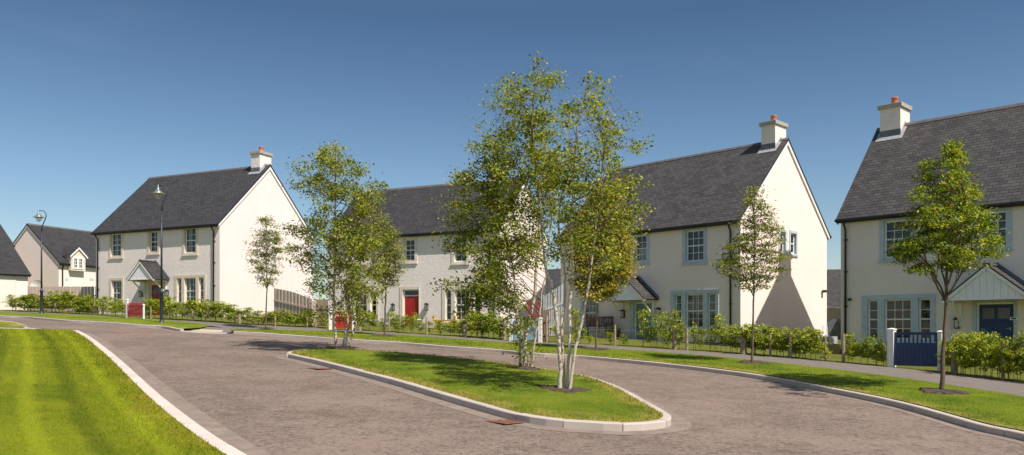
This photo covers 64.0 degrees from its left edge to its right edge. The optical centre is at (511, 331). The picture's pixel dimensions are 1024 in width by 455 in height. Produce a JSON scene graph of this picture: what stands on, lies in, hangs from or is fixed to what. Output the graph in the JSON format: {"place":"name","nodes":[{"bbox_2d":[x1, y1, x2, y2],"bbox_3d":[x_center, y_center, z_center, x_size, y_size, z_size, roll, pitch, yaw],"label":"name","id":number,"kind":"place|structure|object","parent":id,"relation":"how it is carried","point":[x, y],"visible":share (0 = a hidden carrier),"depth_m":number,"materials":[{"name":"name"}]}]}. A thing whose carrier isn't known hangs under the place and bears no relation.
{"place":"outdoors","nodes":[
{"label":"outdoors","id":0,"kind":"place"},
{"bbox_2d":[0,312,208,327],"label":"verge","id":1,"kind":"structure","parent":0,"point":[136,321],"depth_m":39.53,"materials":[{"name":"green plant"}]},
{"bbox_2d":[151,185,167,322],"bbox_3d":[-16.388,-3.620,37.970,0.658,6.512,0.608,0,0,40],"label":"street lamp","id":2,"kind":"object","parent":1,"relation":"on","point":[157,191],"visible":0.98,"depth_m":37.95,"materials":[{"name":"metal"}]},
{"bbox_2d":[0,328,226,454],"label":"lawn","id":3,"kind":"structure","parent":0,"point":[28,432],"depth_m":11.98,"materials":[{"name":"plant"}]},
{"bbox_2d":[293,349,662,421],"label":"island grass","id":4,"kind":"structure","parent":0,"point":[484,375],"depth_m":17.19,"materials":[{"name":"plant"}]},
{"bbox_2d":[326,346,355,349],"bbox_3d":[-5.402,0.503,26.164,0.931,0.118,0.947,0,0,34],"label":"soil patch","id":5,"kind":"object","parent":4,"relation":"on","point":[342,348],"visible":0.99,"depth_m":25.92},
{"bbox_2d":[276,134,394,346],"bbox_3d":[-5.402,-2.932,26.451,4.464,7.096,6.780,0,0,-41],"label":"birch tree","id":6,"kind":"object","parent":5,"relation":"on","point":[358,244],"visible":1,"depth_m":25.98,"materials":[{"name":"green plant"}]},
{"bbox_2d":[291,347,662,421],"bbox_3d":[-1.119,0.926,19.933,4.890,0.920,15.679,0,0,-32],"label":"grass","id":7,"kind":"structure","parent":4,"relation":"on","point":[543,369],"depth_m":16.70,"materials":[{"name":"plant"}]},
{"bbox_2d":[506,366,540,369],"bbox_3d":[0.347,0.911,20.789,0.885,0.111,0.873,0,0,36],"label":"soil patch","id":8,"kind":"object","parent":4,"relation":"on","point":[525,367],"visible":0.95,"depth_m":20.55,"materials":[{"name":"soil"}]},
{"bbox_2d":[430,52,573,366],"bbox_3d":[-0.234,-3.069,21.022,3.957,8.209,7.379,0,0,0],"label":"birch tree","id":9,"kind":"object","parent":8,"relation":"on","point":[532,120],"visible":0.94,"depth_m":20.42,"materials":[{"name":"green plant"}]},
{"bbox_2d":[542,386,591,392],"bbox_3d":[0.979,1.144,16.250,1.046,0.122,1.074,0,0,28],"label":"soil patch","id":10,"kind":"object","parent":4,"relation":"on","point":[571,390],"visible":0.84,"depth_m":16.03,"materials":[{"name":"soil"}]},
{"bbox_2d":[525,68,658,388],"bbox_3d":[1.634,-1.985,16.392,2.748,6.504,4.926,0,0,0],"label":"birch tree","id":11,"kind":"object","parent":10,"relation":"on","point":[565,377],"visible":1,"depth_m":15.99,"materials":[{"name":"green plant"}]},
{"bbox_2d":[0,318,1023,454],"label":"road","id":12,"kind":"structure","parent":0,"point":[254,390],"depth_m":14.13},
{"bbox_2d":[0,315,183,331],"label":"kerb","id":13,"kind":"structure","parent":12,"relation":"on","point":[110,323],"depth_m":38.14,"materials":[{"name":"concrete"}]},
{"bbox_2d":[73,330,245,454],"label":"lawn kerb","id":14,"kind":"structure","parent":12,"relation":"on","point":[179,415],"depth_m":12.55,"materials":[{"name":"concrete"}]},
{"bbox_2d":[85,333,270,454],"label":"road channel","id":15,"kind":"object","parent":12,"relation":"on","point":[198,416],"visible":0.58,"depth_m":13.58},
{"bbox_2d":[286,349,670,430],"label":"island kerb","id":16,"kind":"structure","parent":12,"relation":"on","point":[664,421],"depth_m":13.79,"materials":[{"name":"concrete"}]},
{"bbox_2d":[276,354,691,434],"bbox_3d":[-1.139,1.080,19.948,5.744,0.894,16.563,0,0,-32],"label":"road channel","id":17,"kind":"object","parent":12,"relation":"on","point":[679,423],"visible":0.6,"depth_m":14.03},
{"bbox_2d":[17,318,1023,444],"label":"road channel","id":18,"kind":"object","parent":12,"relation":"on","point":[950,424],"visible":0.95,"depth_m":18.43,"materials":[{"name":"concrete"}]},
{"bbox_2d":[234,331,1023,440],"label":"kerb","id":19,"kind":"structure","parent":12,"relation":"on","point":[978,426],"depth_m":20.98,"materials":[{"name":"concrete"}]},
{"bbox_2d":[0,309,1023,382],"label":"garden lawn","id":20,"kind":"structure","parent":0,"point":[836,356],"depth_m":34.37,"materials":[{"name":"green plant"}]},
{"bbox_2d":[0,225,31,309],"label":"garage","id":21,"kind":"structure","parent":20,"relation":"on","point":[15,273],"depth_m":53.66,"materials":[{"name":"stone"}]},
{"bbox_2d":[0,277,14,309],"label":"garage door","id":22,"kind":"structure","parent":21,"relation":"in","point":[7,284],"depth_m":53.01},
{"bbox_2d":[13,223,95,297],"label":"house","id":23,"kind":"structure","parent":20,"relation":"on","point":[68,257],"depth_m":63.33,"materials":[{"name":"paint"}]},
{"bbox_2d":[27,286,95,311],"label":"timber fence","id":24,"kind":"object","parent":20,"relation":"on","point":[86,291],"visible":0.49,"depth_m":52.55,"materials":[{"name":"wood"}]},
{"bbox_2d":[125,299,144,318],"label":"garden gate","id":25,"kind":"structure","parent":20,"relation":"on","point":[129,310],"depth_m":41.81,"materials":[{"name":"wood"}]},
{"bbox_2d":[163,300,184,317],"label":"hedge shrub","id":26,"kind":"object","parent":20,"relation":"on","point":[172,313],"visible":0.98,"depth_m":40.91,"materials":[{"name":"green plant"}]},
{"bbox_2d":[90,146,315,316],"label":"house","id":27,"kind":"structure","parent":20,"relation":"on","point":[209,219],"depth_m":48.66,"materials":[{"name":"paint"}]},
{"bbox_2d":[108,233,123,258],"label":"window","id":28,"kind":"structure","parent":27,"relation":"in","point":[115,240],"depth_m":49.72,"materials":[{"name":"stone"}]},
{"bbox_2d":[109,277,123,306],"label":"window","id":29,"kind":"structure","parent":27,"relation":"in","point":[116,285],"depth_m":49.70,"materials":[{"name":"stone"}]},
{"bbox_2d":[146,231,159,254],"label":"window","id":30,"kind":"structure","parent":27,"relation":"in","point":[153,237],"depth_m":48.31,"materials":[{"name":"stone"}]},
{"bbox_2d":[152,285,159,314],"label":"door","id":31,"kind":"structure","parent":27,"relation":"in","point":[155,288],"depth_m":48.22,"materials":[{"name":"red wood"}]},
{"bbox_2d":[181,228,197,255],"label":"window","id":32,"kind":"structure","parent":27,"relation":"in","point":[189,237],"depth_m":47.18,"materials":[{"name":"stone"}]},
{"bbox_2d":[174,274,205,306],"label":"window","id":33,"kind":"structure","parent":27,"relation":"in","point":[186,287],"depth_m":47.13,"materials":[{"name":"stone"}]},
{"bbox_2d":[196,298,215,321],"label":"hedge shrub","id":34,"kind":"object","parent":20,"relation":"on","point":[202,308],"visible":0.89,"depth_m":40.08,"materials":[{"name":"green plant"}]},
{"bbox_2d":[150,307,307,326],"bbox_3d":[-14.106,-0.705,39.816,9.470,1.176,0.656,0,0,21],"label":"post and wire fence","id":35,"kind":"object","parent":20,"relation":"on","point":[239,318],"visible":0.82,"depth_m":39.10,"materials":[{"name":"brown wood"}]},
{"bbox_2d":[274,288,311,323],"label":"timber fence","id":36,"kind":"object","parent":20,"relation":"on","point":[287,300],"visible":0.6,"depth_m":41.28,"materials":[{"name":"wood"}]},
{"bbox_2d":[314,299,328,325],"bbox_3d":[-9.319,-0.899,40.113,0.160,1.441,1.160,0,0,19],"label":"timber fence","id":37,"kind":"object","parent":20,"relation":"on","point":[324,302],"visible":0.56,"depth_m":39.97,"materials":[{"name":"wood"}]},
{"bbox_2d":[329,309,354,329],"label":"garden gate","id":38,"kind":"structure","parent":20,"relation":"on","point":[340,326],"depth_m":37.52,"materials":[{"name":"wood"}]},
{"bbox_2d":[358,316,505,339],"bbox_3d":[-3.579,-0.226,36.162,7.664,1.308,0.512,0,0,27],"label":"post and wire fence","id":39,"kind":"object","parent":20,"relation":"on","point":[464,330],"visible":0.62,"depth_m":35.89,"materials":[{"name":"brown wood"}]},
{"bbox_2d":[327,178,548,330],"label":"house","id":40,"kind":"structure","parent":20,"relation":"on","point":[414,213],"depth_m":43.68,"materials":[{"name":"paint"}]},
{"bbox_2d":[342,289,378,320],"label":"window","id":41,"kind":"structure","parent":40,"relation":"in","point":[375,308],"depth_m":44.95,"materials":[{"name":"stone"}]},
{"bbox_2d":[402,236,417,263],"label":"window","id":42,"kind":"structure","parent":40,"relation":"in","point":[409,242],"depth_m":43.68,"materials":[{"name":"stone"}]},
{"bbox_2d":[405,296,418,325],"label":"door","id":43,"kind":"structure","parent":40,"relation":"in","point":[411,302],"depth_m":43.61,"materials":[{"name":"wood"}]},
{"bbox_2d":[450,234,469,264],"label":"window","id":44,"kind":"structure","parent":40,"relation":"in","point":[454,261],"depth_m":42.42,"materials":[{"name":"stone"}]},
{"bbox_2d":[441,286,482,322],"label":"window","id":45,"kind":"structure","parent":40,"relation":"in","point":[447,308],"depth_m":42.63,"materials":[{"name":"stone"}]},
{"bbox_2d":[466,312,487,337],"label":"hedge shrub","id":46,"kind":"object","parent":20,"relation":"on","point":[476,316],"visible":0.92,"depth_m":35.03,"materials":[{"name":"green plant"}]},
{"bbox_2d":[484,316,508,338],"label":"hedge shrub","id":47,"kind":"object","parent":20,"relation":"on","point":[493,325],"visible":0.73,"depth_m":34.52,"materials":[{"name":"green plant"}]},
{"bbox_2d":[509,316,542,341],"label":"garden gate","id":48,"kind":"structure","parent":20,"relation":"on","point":[538,338],"depth_m":33.26,"materials":[{"name":"wood"}]},
{"bbox_2d":[540,309,549,340],"bbox_3d":[1.389,-0.227,34.209,0.160,1.484,1.738,0,0,12],"label":"timber fence","id":49,"kind":"object","parent":20,"relation":"on","point":[544,314],"visible":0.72,"depth_m":33.88,"materials":[{"name":"wood"}]},
{"bbox_2d":[542,283,563,335],"bbox_3d":[1.916,-0.988,38.027,0.160,2.639,1.460,0,0,43],"label":"garden screen","id":50,"kind":"object","parent":20,"relation":"on","point":[549,308],"visible":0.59,"depth_m":37.95,"materials":[{"name":"wood"}]},
{"bbox_2d":[546,269,560,320],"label":"house","id":51,"kind":"structure","parent":20,"relation":"on","point":[555,276],"depth_m":67.00,"materials":[{"name":"grey stone"}]},
{"bbox_2d":[571,308,584,341],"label":"hedge shrub","id":52,"kind":"object","parent":20,"relation":"on","point":[573,313],"visible":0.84,"depth_m":33.22,"materials":[{"name":"green plant"}]},
{"bbox_2d":[581,316,613,337],"bbox_3d":[4.005,-0.239,38.575,0.610,0.990,1.560,0,0,-44],"label":"garden bench","id":53,"kind":"object","parent":20,"relation":"on","point":[610,321],"visible":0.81,"depth_m":38.64,"materials":[{"name":"brown wood"}]},
{"bbox_2d":[632,307,651,346],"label":"hedge shrub","id":54,"kind":"object","parent":20,"relation":"on","point":[646,311],"visible":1,"depth_m":32.04,"materials":[{"name":"green plant"}]},
{"bbox_2d":[545,316,746,353],"bbox_3d":[5.014,0.116,31.648,8.163,1.562,0.596,0,0,31],"label":"post and wire fence","id":55,"kind":"object","parent":20,"relation":"on","point":[743,346],"visible":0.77,"depth_m":31.06,"materials":[{"name":"brown wood"}]},
{"bbox_2d":[651,310,670,342],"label":"hedge shrub","id":56,"kind":"object","parent":20,"relation":"on","point":[665,318],"visible":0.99,"depth_m":31.57,"materials":[{"name":"green plant"}]},
{"bbox_2d":[666,309,685,348],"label":"hedge shrub","id":57,"kind":"object","parent":20,"relation":"on","point":[675,311],"visible":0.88,"depth_m":31.46,"materials":[{"name":"green plant"}]},
{"bbox_2d":[672,321,691,349],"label":"hedge shrub","id":58,"kind":"object","parent":20,"relation":"on","point":[680,336],"visible":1,"depth_m":31.00,"materials":[{"name":"green plant"}]},
{"bbox_2d":[555,115,837,346],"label":"house","id":59,"kind":"structure","parent":20,"relation":"on","point":[695,199],"depth_m":36.88,"materials":[{"name":"paint"}]},
{"bbox_2d":[580,295,598,330],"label":"window","id":60,"kind":"structure","parent":59,"relation":"in","point":[590,309],"depth_m":40.19,"materials":[{"name":"blue glass"}]},
{"bbox_2d":[632,233,649,264],"bbox_3d":[6.213,-3.845,37.957,0.965,1.533,1.045,0,0,-44],"label":"window","id":61,"kind":"structure","parent":59,"relation":"in","point":[643,240],"depth_m":37.81,"materials":[{"name":"blue glass"}]},
{"bbox_2d":[636,304,650,339],"bbox_3d":[6.059,-0.296,37.661,0.085,2.008,0.860,0,0,-44],"label":"door","id":62,"kind":"structure","parent":59,"relation":"in","point":[638,306],"depth_m":37.74,"materials":[{"name":"blue wood"}]},
{"bbox_2d":[681,227,706,265],"bbox_3d":[8.231,-3.753,35.878,0.965,1.685,1.286,0,0,-44],"label":"window","id":63,"kind":"structure","parent":59,"relation":"in","point":[694,240],"depth_m":35.95,"materials":[{"name":"blue glass"}]},
{"bbox_2d":[671,289,718,331],"bbox_3d":[8.221,-0.915,35.889,0.965,1.817,2.483,0,0,-44],"label":"window","id":64,"kind":"structure","parent":59,"relation":"in","point":[701,307],"depth_m":35.78,"materials":[{"name":"blue glass"}]},
{"bbox_2d":[778,229,787,255],"bbox_3d":[11.753,-3.991,36.782,0.777,1.171,0.965,0,0,-44],"label":"window","id":65,"kind":"structure","parent":59,"relation":"in","point":[783,247],"depth_m":36.67,"materials":[{"name":"white glass"}]},
{"bbox_2d":[789,230,798,256],"bbox_3d":[12.463,-4.010,37.473,0.826,1.164,0.965,0,0,-44],"label":"window","id":66,"kind":"structure","parent":59,"relation":"in","point":[793,235],"depth_m":37.37,"materials":[{"name":"white glass"}]},
{"bbox_2d":[694,328,709,346],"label":"hedge shrub","id":67,"kind":"object","parent":20,"relation":"on","point":[703,333],"visible":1,"depth_m":30.74,"materials":[{"name":"green plant"}]},
{"bbox_2d":[709,314,726,344],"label":"hedge shrub","id":68,"kind":"object","parent":20,"relation":"on","point":[718,316],"visible":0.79,"depth_m":30.52,"materials":[{"name":"green plant"}]},
{"bbox_2d":[734,324,760,351],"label":"hedge shrub","id":69,"kind":"object","parent":20,"relation":"on","point":[738,330],"visible":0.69,"depth_m":29.29,"materials":[{"name":"green plant"}]},
{"bbox_2d":[741,323,771,354],"bbox_3d":[8.831,0.264,29.378,1.152,1.218,0.848,0,0,20],"label":"hedge shrub","id":70,"kind":"object","parent":20,"relation":"on","point":[762,329],"visible":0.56,"depth_m":29.30,"materials":[{"name":"green plant"}]},
{"bbox_2d":[754,333,773,355],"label":"hedge shrub","id":71,"kind":"object","parent":20,"relation":"on","point":[764,342],"visible":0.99,"depth_m":28.88,"materials":[{"name":"green plant"}]},
{"bbox_2d":[772,334,788,356],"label":"hedge shrub","id":72,"kind":"object","parent":20,"relation":"on","point":[779,347],"visible":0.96,"depth_m":28.39,"materials":[{"name":"green plant"}]},
{"bbox_2d":[772,326,798,356],"bbox_3d":[9.462,0.365,28.396,1.093,1.131,0.810,0,0,-12],"label":"hedge shrub","id":73,"kind":"object","parent":20,"relation":"on","point":[779,333],"visible":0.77,"depth_m":28.27,"materials":[{"name":"green plant"}]},
{"bbox_2d":[751,332,825,360],"bbox_3d":[9.492,0.529,28.201,0.111,1.062,2.810,0,0,-42],"label":"post and wire fence","id":74,"kind":"object","parent":20,"relation":"on","point":[790,347],"visible":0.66,"depth_m":28.10,"materials":[{"name":"brown wood"}]},
{"bbox_2d":[787,337,809,358],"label":"hedge shrub","id":75,"kind":"object","parent":20,"relation":"on","point":[802,350],"visible":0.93,"depth_m":27.95,"materials":[{"name":"green plant"}]},
{"bbox_2d":[798,332,820,351],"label":"hedge shrub","id":76,"kind":"object","parent":20,"relation":"on","point":[806,339],"visible":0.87,"depth_m":27.73,"materials":[{"name":"green plant"}]},
{"bbox_2d":[807,329,831,354],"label":"hedge shrub","id":77,"kind":"object","parent":20,"relation":"on","point":[814,342],"visible":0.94,"depth_m":27.64,"materials":[{"name":"green plant"}]},
{"bbox_2d":[827,269,840,307],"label":"house","id":78,"kind":"structure","parent":20,"relation":"on","point":[834,288],"depth_m":65.85,"materials":[{"name":"grey stone"}]},
{"bbox_2d":[827,319,840,339],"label":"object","id":79,"kind":"object","parent":20,"relation":"on","point":[833,327],"visible":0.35,"depth_m":41.60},
{"bbox_2d":[827,307,840,340],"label":"timber fence","id":80,"kind":"object","parent":20,"relation":"on","point":[833,313],"visible":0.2,"depth_m":42.91,"materials":[{"name":"wood"}]},
{"bbox_2d":[839,332,857,355],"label":"hedge shrub","id":81,"kind":"object","parent":20,"relation":"on","point":[848,337],"visible":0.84,"depth_m":26.68,"materials":[{"name":"green plant"}]},
{"bbox_2d":[856,335,874,359],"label":"hedge shrub","id":82,"kind":"object","parent":20,"relation":"on","point":[871,338],"visible":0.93,"depth_m":26.09,"materials":[{"name":"green plant"}]},
{"bbox_2d":[870,337,886,365],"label":"hedge shrub","id":83,"kind":"object","parent":20,"relation":"on","point":[881,348],"visible":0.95,"depth_m":25.69,"materials":[{"name":"green plant"}]},
{"bbox_2d":[886,328,941,370],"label":"garden gate","id":84,"kind":"structure","parent":20,"relation":"on","point":[911,354],"depth_m":24.86,"materials":[{"name":"wood"}]},
{"bbox_2d":[834,97,1023,364],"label":"house","id":85,"kind":"structure","parent":20,"relation":"on","point":[879,296],"depth_m":29.87,"materials":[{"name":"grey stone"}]},
{"bbox_2d":[878,216,914,262],"bbox_3d":[14.221,-3.370,29.908,0.965,1.679,1.308,0,0,-44],"label":"window","id":86,"kind":"structure","parent":85,"relation":"in","point":[886,232],"depth_m":30.00,"materials":[{"name":"blue glass"}]},
{"bbox_2d":[860,293,935,343],"bbox_3d":[14.235,-0.455,29.894,0.965,1.789,2.632,0,0,-44],"label":"window","id":87,"kind":"structure","parent":85,"relation":"in","point":[903,312],"depth_m":29.97,"materials":[{"name":"blue glass"}]},
{"bbox_2d":[974,207,1012,252],"bbox_3d":[16.389,-3.431,27.697,0.965,1.525,1.187,0,0,-44],"label":"window","id":88,"kind":"structure","parent":85,"relation":"in","point":[1006,213],"depth_m":27.35,"materials":[{"name":"blue glass"}]},
{"bbox_2d":[979,304,1012,357],"bbox_3d":[16.209,-0.003,27.430,0.085,1.843,1.020,0,0,-44],"label":"door","id":89,"kind":"structure","parent":85,"relation":"in","point":[995,318],"depth_m":27.41,"materials":[{"name":"blue wood"}]},
{"bbox_2d":[935,337,961,366],"bbox_3d":[12.709,0.683,23.771,0.841,1.091,0.910,0,0,36],"label":"hedge shrub","id":90,"kind":"object","parent":20,"relation":"on","point":[948,357],"visible":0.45,"depth_m":23.79,"materials":[{"name":"green plant"}]},
{"bbox_2d":[946,331,979,374],"bbox_3d":[12.722,0.611,23.083,1.239,1.314,0.866,0,0,-35],"label":"hedge shrub","id":91,"kind":"object","parent":20,"relation":"on","point":[958,358],"visible":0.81,"depth_m":23.04,"materials":[{"name":"green plant"}]},
{"bbox_2d":[952,332,982,374],"bbox_3d":[12.917,0.631,23.109,0.889,1.292,0.946,0,0,24],"label":"hedge shrub","id":92,"kind":"object","parent":20,"relation":"on","point":[968,336],"visible":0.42,"depth_m":23.07,"materials":[{"name":"green plant"}]},
{"bbox_2d":[957,329,997,375],"bbox_3d":[13.071,0.598,22.961,1.050,1.384,0.796,0,0,31],"label":"hedge shrub","id":93,"kind":"object","parent":20,"relation":"on","point":[978,336],"visible":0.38,"depth_m":22.94,"materials":[{"name":"green plant"}]},
{"bbox_2d":[964,332,1000,376],"bbox_3d":[12.974,0.646,22.382,0.996,1.330,1.039,0,0,-7],"label":"hedge shrub","id":94,"kind":"object","parent":20,"relation":"on","point":[981,361],"visible":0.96,"depth_m":22.36,"materials":[{"name":"green plant"}]},
{"bbox_2d":[951,342,1020,379],"bbox_3d":[13.093,0.861,21.978,0.190,1.191,3.255,0,0,-16],"label":"post and wire fence","id":95,"kind":"object","parent":20,"relation":"on","point":[954,368],"visible":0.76,"depth_m":23.37,"materials":[{"name":"brown wood"}]},
{"bbox_2d":[986,346,1021,380],"bbox_3d":[13.296,0.836,21.783,0.909,0.989,0.967,0,0,-18],"label":"hedge shrub","id":96,"kind":"object","parent":20,"relation":"on","point":[1010,361],"visible":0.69,"depth_m":21.79,"materials":[{"name":"green plant"}]},
{"bbox_2d":[986,340,1023,379],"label":"hedge shrub","id":97,"kind":"object","parent":20,"relation":"on","point":[995,352],"visible":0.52,"depth_m":22.13,"materials":[{"name":"green plant"}]},
{"bbox_2d":[1000,328,1023,381],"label":"hedge shrub","id":98,"kind":"object","parent":20,"relation":"on","point":[1020,345],"visible":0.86,"depth_m":21.57,"materials":[{"name":"green plant"}]},
{"bbox_2d":[0,311,1023,395],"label":"pavement","id":99,"kind":"structure","parent":0,"point":[1006,386],"depth_m":25.52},
{"bbox_2d":[33,210,46,313],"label":"street lamp","id":100,"kind":"object","parent":99,"relation":"on","point":[38,215],"visible":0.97,"depth_m":46.92,"materials":[{"name":"metal"}]},
{"bbox_2d":[184,327,233,332],"bbox_3d":[-13.078,-0.118,35.163,3.309,0.317,1.707,0,0,30],"label":"dropped crossing","id":101,"kind":"object","parent":99,"relation":"on","point":[227,330],"visible":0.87,"depth_m":35.28,"materials":[{"name":"concrete"}]},
{"bbox_2d":[0,0,1023,313],"label":"sky","id":102,"kind":"structure","parent":0,"point":[99,99],"materials":[{"name":"blue"}]},
{"bbox_2d":[4,315,1023,431],"bbox_3d":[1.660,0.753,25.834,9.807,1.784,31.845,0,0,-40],"label":"verge","id":103,"kind":"structure","parent":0,"point":[969,400],"depth_m":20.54,"materials":[{"name":"green plant"}]},
{"bbox_2d":[371,334,394,336],"bbox_3d":[-5.260,0.141,33.886,0.976,0.122,0.893,0,0,9],"label":"soil patch","id":104,"kind":"object","parent":103,"relation":"on","point":[389,335],"visible":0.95,"depth_m":33.56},
{"bbox_2d":[365,210,415,333],"bbox_3d":[-5.278,-2.396,33.983,2.005,5.283,2.754,0,0,-34],"label":"street tree","id":105,"kind":"object","parent":104,"relation":"on","point":[396,257],"visible":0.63,"depth_m":33.84,"materials":[{"name":"green plant"}]},
{"bbox_2d":[580,347,611,350],"bbox_3d":[3.034,0.601,29.326,1.013,0.117,1.082,0,0,-43],"label":"soil patch","id":106,"kind":"object","parent":103,"relation":"on","point":[594,348],"visible":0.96,"depth_m":29.05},
{"bbox_2d":[563,192,644,347],"bbox_3d":[3.260,-2.223,29.231,2.933,5.879,2.553,0,0,0],"label":"street tree","id":107,"kind":"object","parent":106,"relation":"on","point":[603,285],"visible":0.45,"depth_m":29.04,"materials":[{"name":"green plant"}]},
{"bbox_2d":[737,360,770,363],"bbox_3d":[7.335,0.920,24.980,0.974,0.113,0.941,0,0,0],"label":"soil patch","id":108,"kind":"object","parent":103,"relation":"on","point":[750,362],"visible":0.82,"depth_m":24.69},
{"bbox_2d":[710,184,796,361],"bbox_3d":[7.289,-1.724,24.795,2.625,5.537,2.231,0,0,10],"label":"street tree","id":109,"kind":"object","parent":108,"relation":"on","point":[753,225],"visible":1,"depth_m":24.62,"materials":[{"name":"green plant"}]},
{"bbox_2d":[918,387,969,394],"bbox_3d":[9.488,1.298,17.958,1.019,0.125,1.036,0,0,22],"label":"soil patch","id":110,"kind":"object","parent":103,"relation":"on","point":[931,390],"visible":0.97,"depth_m":17.75,"materials":[{"name":"soil"}]},
{"bbox_2d":[882,139,1010,389],"bbox_3d":[9.536,-1.409,17.984,2.382,5.652,5.236,0,0,42],"label":"street tree","id":111,"kind":"object","parent":110,"relation":"on","point":[952,250],"visible":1,"depth_m":17.70,"materials":[{"name":"green plant"}]},
{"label":"soil patch","id":112,"kind":"structure","parent":0,"visible":0},
{"bbox_2d":[243,214,288,326],"bbox_3d":[-10.769,-2.612,36.137,2.180,5.112,2.389,0,0,0],"label":"street tree","id":113,"kind":"object","parent":112,"relation":"on","point":[260,267],"visible":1,"depth_m":35.90,"materials":[{"name":"green plant"}]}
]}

